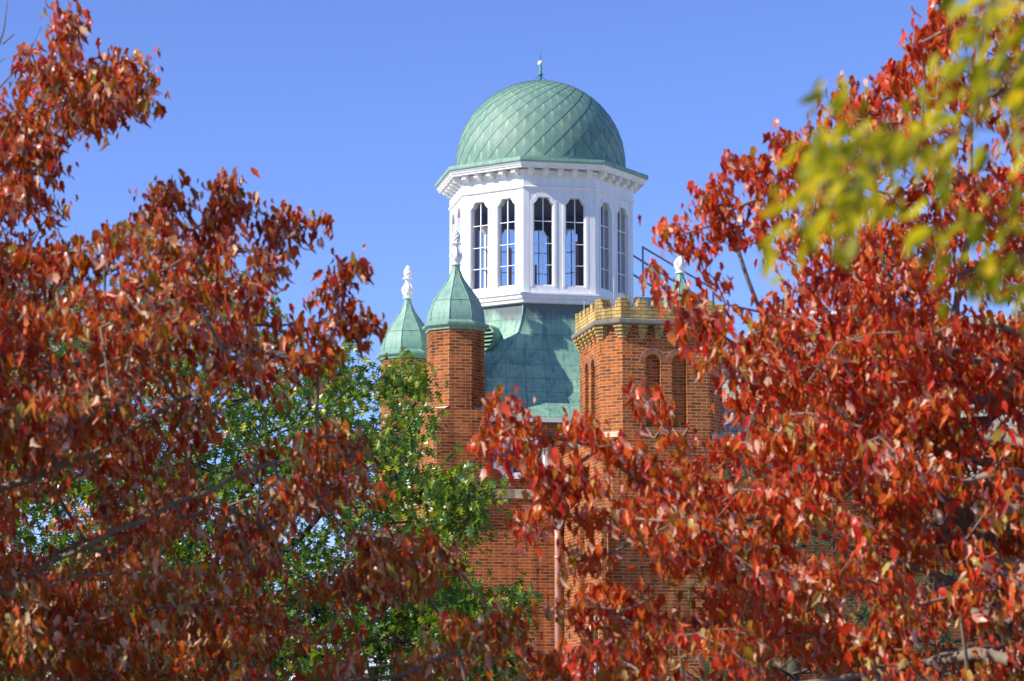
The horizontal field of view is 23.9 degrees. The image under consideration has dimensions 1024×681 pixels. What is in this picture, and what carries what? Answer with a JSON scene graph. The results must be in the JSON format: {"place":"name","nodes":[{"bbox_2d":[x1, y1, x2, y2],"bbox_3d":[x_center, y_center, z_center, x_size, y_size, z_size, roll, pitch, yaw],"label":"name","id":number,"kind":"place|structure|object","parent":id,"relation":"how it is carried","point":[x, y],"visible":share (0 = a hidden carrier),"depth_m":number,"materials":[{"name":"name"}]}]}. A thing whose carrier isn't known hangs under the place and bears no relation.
{"place":"outdoors","nodes":[
{"label":"outdoors","id":0,"kind":"place"},
{"bbox_2d":[0,0,538,680],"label":"red maple","id":1,"kind":"object","parent":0,"point":[38,630],"visible":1,"depth_m":10.10,"materials":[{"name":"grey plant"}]},
{"bbox_2d":[0,252,553,680],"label":"pin oak","id":2,"kind":"object","parent":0,"point":[383,641],"visible":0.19,"depth_m":25.11,"materials":[{"name":"green plant"}]},
{"bbox_2d":[0,0,1023,680],"label":"sky","id":3,"kind":"structure","parent":0,"point":[354,111],"materials":[{"name":"blue"}]},
{"bbox_2d":[376,44,1023,680],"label":"college hall","id":4,"kind":"structure","parent":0,"point":[546,158],"depth_m":47.30,"materials":[{"name":"brick"}]},
{"bbox_2d":[472,203,487,290],"bbox_3d":[-0.624,-1.891,48.563,0.406,1.794,0.040,-6,-10,33],"label":"window","id":5,"kind":"structure","parent":4,"relation":"in","point":[481,225],"depth_m":48.59,"materials":[{"name":"white paint"}]},
{"bbox_2d":[482,234,486,287],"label":"window","id":6,"kind":"structure","parent":4,"relation":"in","point":[485,249],"depth_m":51.18,"materials":[{"name":"white paint"}]},
{"bbox_2d":[499,199,514,287],"bbox_3d":[-0.082,-1.944,48.208,0.406,1.794,0.040,-6,-10,33],"label":"window","id":7,"kind":"structure","parent":4,"relation":"in","point":[507,222],"depth_m":48.24,"materials":[{"name":"white paint"}]},
{"bbox_2d":[534,231,547,284],"bbox_3d":[0.564,-1.448,51.522,0.406,1.796,0.040,2,-9,-11],"label":"window","id":8,"kind":"structure","parent":4,"relation":"in","point":[538,253],"depth_m":51.56,"materials":[{"name":"white paint"}]},
{"bbox_2d":[534,197,552,285],"bbox_3d":[0.622,-1.963,48.076,0.406,1.796,0.040,2,-9,-11],"label":"window","id":9,"kind":"structure","parent":4,"relation":"in","point":[542,221],"depth_m":48.05,"materials":[{"name":"white paint"}]},
{"bbox_2d":[566,230,573,284],"bbox_3d":[1.268,-1.468,51.390,0.406,1.794,0.040,-6,-10,33],"label":"window","id":10,"kind":"structure","parent":4,"relation":"in","point":[571,252],"depth_m":51.41,"materials":[{"name":"white paint"}]},
{"bbox_2d":[565,199,584,286],"bbox_3d":[1.259,-1.943,48.204,0.406,1.796,0.040,2,-9,-11],"label":"window","id":11,"kind":"structure","parent":4,"relation":"in","point":[574,222],"depth_m":48.19,"materials":[{"name":"white paint"}]},
{"bbox_2d":[601,203,609,290],"bbox_3d":[1.843,-1.886,48.595,0.040,1.794,0.406,-6,-10,33],"label":"window","id":12,"kind":"structure","parent":4,"relation":"in","point":[602,225],"depth_m":48.67,"materials":[{"name":"white paint"}]},
{"bbox_2d":[618,208,625,295],"bbox_3d":[2.202,-1.806,49.132,0.040,1.794,0.406,-6,-10,33],"label":"window","id":13,"kind":"structure","parent":4,"relation":"in","point":[619,230],"depth_m":49.20,"materials":[{"name":"white paint"}]},
{"bbox_2d":[623,292,641,306],"bbox_3d":[2.188,-0.726,44.125,0.428,0.353,0.150,0,-8,0],"label":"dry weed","id":14,"kind":"object","parent":4,"relation":"on","point":[631,300],"visible":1,"depth_m":44.11,"materials":[{"name":"grey plant"}]},
{"bbox_2d":[465,0,1023,680],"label":"red maple","id":15,"kind":"object","parent":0,"point":[885,382],"visible":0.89,"depth_m":9.89,"materials":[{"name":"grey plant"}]},
{"bbox_2d":[665,404,892,680],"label":"tree","id":16,"kind":"object","parent":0,"point":[792,667],"visible":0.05,"depth_m":28.68,"materials":[{"name":"plant"}]},
{"bbox_2d":[758,0,1023,335],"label":"honey locust","id":17,"kind":"object","parent":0,"point":[828,162],"visible":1,"depth_m":2.54,"materials":[{"name":"yellow plant"}]},
{"bbox_2d":[819,469,999,680],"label":"tree","id":18,"kind":"object","parent":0,"point":[941,641],"visible":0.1,"depth_m":30.69,"materials":[{"name":"plant"}]}
]}

